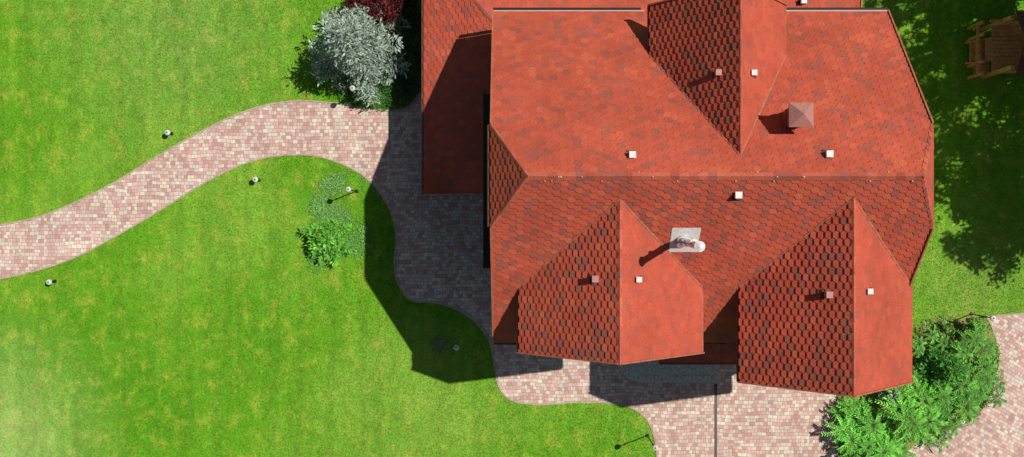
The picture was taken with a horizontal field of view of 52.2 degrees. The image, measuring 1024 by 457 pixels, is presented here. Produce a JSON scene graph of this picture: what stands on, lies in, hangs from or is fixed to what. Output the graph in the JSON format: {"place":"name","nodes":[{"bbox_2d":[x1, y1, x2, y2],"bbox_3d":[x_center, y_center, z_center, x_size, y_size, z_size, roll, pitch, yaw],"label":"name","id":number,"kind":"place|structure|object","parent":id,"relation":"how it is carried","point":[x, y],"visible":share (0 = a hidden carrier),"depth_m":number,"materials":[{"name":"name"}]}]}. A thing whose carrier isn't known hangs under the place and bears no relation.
{"place":"outdoors","nodes":[
{"label":"outdoors","id":0,"kind":"place"},
{"bbox_2d":[0,94,836,456],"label":"garden path","id":1,"kind":"structure","parent":0,"point":[440,250],"depth_m":40.00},
{"bbox_2d":[0,91,1023,456],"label":"path kerb","id":2,"kind":"structure","parent":1,"relation":"on","point":[394,251],"depth_m":39.97,"materials":[{"name":"stone"}]},
{"bbox_2d":[617,360,719,382],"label":"stone entrance steps","id":3,"kind":"structure","parent":1,"relation":"on","point":[653,371],"depth_m":39.70,"materials":[{"name":"grey stone"}]},
{"bbox_2d":[714,384,716,456],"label":"drain channel","id":4,"kind":"object","parent":1,"relation":"on","point":[715,420],"visible":1,"depth_m":39.99,"materials":[{"name":"grey metal"}]},
{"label":"walls","id":5,"kind":"object","parent":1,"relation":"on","visible":0},
{"bbox_2d":[483,91,490,268],"bbox_3d":[-0.586,-1.590,37.114,0.768,5.771,5.820,0,90,0],"label":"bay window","id":6,"kind":"structure","parent":5,"relation":"attached to","point":[486,229],"depth_m":34.90,"materials":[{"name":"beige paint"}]},
{"bbox_3d":[4.665,-2.730,33.080,15.570,8.160,14.940,0,90,0],"label":"roof","id":7,"kind":"object","parent":5,"relation":"on","visible":0},
{"bbox_2d":[421,0,933,396],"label":"roof trim","id":8,"kind":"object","parent":7,"relation":"attached to","point":[676,84],"visible":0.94,"depth_m":32.04,"materials":[{"name":"brown"}]},
{"bbox_2d":[423,0,933,396],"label":"roof shingles","id":9,"kind":"object","parent":7,"relation":"on","point":[591,97],"visible":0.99,"depth_m":30.71,"materials":[{"name":"red tile"}]},
{"bbox_2d":[590,0,873,298],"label":"roof vents","id":10,"kind":"object","parent":9,"relation":"on","point":[738,196],"visible":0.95,"depth_m":29.91,"materials":[{"name":"grey metal"}]},
{"bbox_2d":[669,228,704,251],"bbox_3d":[5.080,0.340,29.450,0.840,3.380,0.720,0,90,0],"label":"flue pipe","id":11,"kind":"object","parent":7,"relation":"on","point":[684,239],"visible":1,"depth_m":30.51,"materials":[{"name":"silver metal"}]},
{"bbox_2d":[782,103,813,126],"bbox_3d":[8.140,-3.200,30.260,0.690,2.280,0.690,0,90,0],"label":"ventilation chimney","id":12,"kind":"object","parent":7,"relation":"on","point":[797,114],"visible":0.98,"depth_m":29.34,"materials":[{"name":"red metal"}]},
{"bbox_2d":[0,0,1023,456],"bbox_3d":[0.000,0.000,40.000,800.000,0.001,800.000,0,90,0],"label":"ground","id":13,"kind":"structure","parent":0,"point":[148,238],"depth_m":40.00,"materials":[{"name":"green plant"}]},
{"bbox_2d":[46,279,56,284],"bbox_3d":[-17.500,2.025,39.690,0.219,0.620,0.219,0,90,0],"label":"garden lamp","id":14,"kind":"object","parent":13,"relation":"on","point":[48,281],"visible":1,"depth_m":39.45,"materials":[{"name":"grey metal"}]},
{"bbox_2d":[164,130,173,135],"bbox_3d":[-13.025,-3.625,39.690,0.219,0.620,0.219,0,90,0],"label":"garden lamp","id":15,"kind":"object","parent":13,"relation":"on","point":[167,132],"visible":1,"depth_m":39.45,"materials":[{"name":"grey metal"}]},
{"bbox_2d":[252,177,260,181],"bbox_3d":[-9.700,-1.850,39.690,0.219,0.620,0.219,0,90,0],"label":"garden lamp","id":16,"kind":"object","parent":13,"relation":"on","point":[255,179],"visible":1,"depth_m":39.45,"materials":[{"name":"grey metal"}]},
{"bbox_2d":[300,218,352,266],"bbox_3d":[-6.994,0.537,39.347,2.009,1.306,1.887,0,90,0],"label":"mountain pine","id":17,"kind":"object","parent":13,"relation":"on","point":[327,239],"visible":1,"depth_m":39.32,"materials":[{"name":"green plant"}]},
{"bbox_2d":[309,168,366,225],"bbox_3d":[-6.686,-1.139,39.936,2.292,0.146,2.374,0,90,0],"label":"creeping thyme","id":18,"kind":"object","parent":13,"relation":"on","point":[331,186],"visible":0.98,"depth_m":39.94,"materials":[{"name":"green plant"}]},
{"bbox_2d":[302,218,375,275],"bbox_3d":[-6.610,0.699,39.927,2.831,0.148,2.226,0,90,0],"label":"creeping juniper","id":19,"kind":"object","parent":13,"relation":"on","point":[361,235],"visible":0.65,"depth_m":39.94,"materials":[{"name":"green plant"}]},
{"bbox_2d":[346,186,357,192],"bbox_3d":[-5.950,-1.425,38.940,0.209,2.120,0.209,0,90,0],"label":"garden lamp","id":20,"kind":"object","parent":13,"relation":"on","point":[348,189],"visible":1,"depth_m":37.95,"materials":[{"name":"grey metal"}]},
{"bbox_2d":[350,85,359,94],"bbox_3d":[-5.800,-5.100,38.940,0.209,2.120,0.209,0,90,0],"label":"garden lamp","id":21,"kind":"object","parent":13,"relation":"on","point":[352,87],"visible":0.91,"depth_m":37.94,"materials":[{"name":"grey metal"}]},
{"bbox_2d":[306,3,411,107],"bbox_3d":[-5.543,-6.758,37.553,3.876,4.894,4.068,23,90,0],"label":"blue spruce tree","id":22,"kind":"object","parent":13,"relation":"on","point":[343,52],"visible":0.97,"depth_m":38.08,"materials":[{"name":"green plant"}]},
{"bbox_2d":[335,76,390,111],"bbox_3d":[-5.678,-5.218,39.856,2.185,0.325,1.542,0,90,0],"label":"bush","id":23,"kind":"object","parent":13,"relation":"on","point":[348,96],"visible":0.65,"depth_m":39.86,"materials":[{"name":"green plant"}]},
{"bbox_2d":[370,0,420,108],"bbox_3d":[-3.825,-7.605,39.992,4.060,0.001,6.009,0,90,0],"label":"planting bed","id":24,"kind":"object","parent":13,"relation":"on","point":[410,53],"visible":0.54,"depth_m":39.99,"materials":[{"name":"green plant"}]},
{"bbox_2d":[341,0,398,31],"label":"purple barberry bush","id":25,"kind":"object","parent":24,"relation":"on","point":[387,15],"visible":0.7,"depth_m":38.26,"materials":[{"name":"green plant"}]},
{"bbox_2d":[381,0,415,12],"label":"purple barberry bush","id":26,"kind":"object","parent":24,"relation":"on","point":[399,5],"visible":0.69,"depth_m":38.72,"materials":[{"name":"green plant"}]},
{"bbox_2d":[429,335,452,356],"bbox_3d":[-2.732,4.501,39.966,0.855,0.058,0.899,35,90,0],"label":"plant ring","id":27,"kind":"object","parent":13,"relation":"on","point":[440,344],"visible":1,"depth_m":39.97,"materials":[{"name":"green plant"}]},
{"bbox_2d":[645,434,657,449],"bbox_3d":[5.175,7.925,38.840,0.209,2.320,0.209,0,90,0],"label":"garden lamp","id":28,"kind":"object","parent":13,"relation":"on","point":[654,447],"visible":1,"depth_m":37.79,"materials":[{"name":"grey metal"}]},
{"bbox_2d":[839,316,997,456],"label":"planting bed","id":29,"kind":"object","parent":13,"relation":"on","point":[961,322],"visible":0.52,"depth_m":39.99,"materials":[{"name":"soil"}]},
{"bbox_2d":[826,396,865,423],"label":"juniper bush","id":30,"kind":"object","parent":29,"relation":"on","point":[856,401],"visible":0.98,"depth_m":39.41,"materials":[{"name":"green plant"}]},
{"bbox_2d":[821,396,896,456],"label":"juniper bush","id":31,"kind":"object","parent":29,"relation":"on","point":[868,439],"visible":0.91,"depth_m":39.09,"materials":[{"name":"green plant"}]},
{"bbox_2d":[849,432,915,456],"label":"juniper bush","id":32,"kind":"object","parent":29,"relation":"on","point":[891,449],"visible":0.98,"depth_m":38.89,"materials":[{"name":"green plant"}]},
{"bbox_2d":[878,388,900,403],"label":"silver dogwood shrub","id":33,"kind":"object","parent":29,"relation":"on","point":[889,394],"visible":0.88,"depth_m":38.92,"materials":[{"name":"green plant"}]},
{"bbox_2d":[875,371,948,449],"bbox_3d":[14.905,6.933,39.148,2.915,1.749,3.280,0,90,0],"label":"juniper bush","id":34,"kind":"object","parent":29,"relation":"on","point":[921,419],"visible":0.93,"depth_m":38.76,"materials":[{"name":"green plant"}]},
{"bbox_2d":[837,314,1003,456],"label":"bed groundcover","id":35,"kind":"object","parent":29,"relation":"on","point":[960,340],"visible":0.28,"depth_m":39.91,"materials":[{"name":"green plant"}]},
{"bbox_2d":[904,364,955,413],"bbox_3d":[15.553,6.150,39.323,1.976,1.392,2.166,0,90,0],"label":"juniper bush","id":36,"kind":"object","parent":29,"relation":"on","point":[946,398],"visible":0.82,"depth_m":38.91,"materials":[{"name":"green plant"}]},
{"bbox_2d":[912,324,951,366],"bbox_3d":[15.723,4.336,39.633,1.602,0.765,1.525,30,90,0],"label":"juniper bush","id":37,"kind":"object","parent":29,"relation":"on","point":[919,348],"visible":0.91,"depth_m":39.31,"materials":[{"name":"green plant"}]},
{"bbox_2d":[910,397,963,453],"bbox_3d":[16.081,7.164,39.539,2.308,0.964,2.234,40,90,0],"label":"juniper bush","id":38,"kind":"object","parent":29,"relation":"on","point":[952,428],"visible":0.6,"depth_m":39.31,"materials":[{"name":"green plant"}]},
{"bbox_2d":[915,337,969,390],"bbox_3d":[16.139,5.146,38.999,2.268,2.002,2.143,0,90,0],"label":"mountain pine","id":39,"kind":"object","parent":29,"relation":"on","point":[949,366],"visible":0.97,"depth_m":38.98,"materials":[{"name":"green plant"}]},
{"bbox_2d":[933,321,955,339],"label":"spiraea shrub","id":40,"kind":"object","parent":29,"relation":"on","point":[943,328],"visible":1,"depth_m":39.41,"materials":[{"name":"green plant"}]},
{"bbox_2d":[929,371,984,424],"bbox_3d":[16.687,6.338,39.404,2.224,1.228,2.228,0,90,0],"label":"juniper bush","id":41,"kind":"object","parent":29,"relation":"on","point":[968,409],"visible":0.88,"depth_m":39.03,"materials":[{"name":"green plant"}]},
{"bbox_2d":[944,322,997,379],"bbox_3d":[17.275,4.616,39.400,2.116,1.241,2.284,0,90,0],"label":"juniper bush","id":42,"kind":"object","parent":29,"relation":"on","point":[973,343],"visible":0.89,"depth_m":39.01,"materials":[{"name":"green plant"}]},
{"bbox_2d":[961,318,985,338],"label":"spiraea shrub","id":43,"kind":"object","parent":29,"relation":"on","point":[969,326],"visible":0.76,"depth_m":39.30,"materials":[{"name":"green plant"}]},
{"bbox_2d":[968,367,1006,407],"bbox_3d":[17.931,6.004,39.585,1.715,0.867,1.640,0,90,0],"label":"juniper bush","id":44,"kind":"object","parent":29,"relation":"on","point":[986,385],"visible":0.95,"depth_m":39.30,"materials":[{"name":"green plant"}]},
{"bbox_2d":[979,358,995,374],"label":"spiraea shrub","id":45,"kind":"object","parent":29,"relation":"on","point":[991,362],"visible":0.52,"depth_m":39.49,"materials":[{"name":"green plant"}]},
{"bbox_2d":[969,312,995,320],"bbox_3d":[17.575,3.275,39.040,0.209,1.920,0.209,0,90,0],"label":"garden lamp","id":46,"kind":"object","parent":13,"relation":"on","point":[992,318],"visible":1,"depth_m":38.54,"materials":[{"name":"grey metal"}]},
{"bbox_2d":[965,10,1023,79],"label":"wooden playhouse","id":47,"kind":"object","parent":13,"relation":"on","point":[1004,54],"visible":1,"depth_m":38.95,"materials":[{"name":"brown wood"}]},
{"bbox_2d":[907,314,1023,456],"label":"driveway pavement","id":48,"kind":"structure","parent":0,"point":[996,431],"depth_m":40.00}
]}

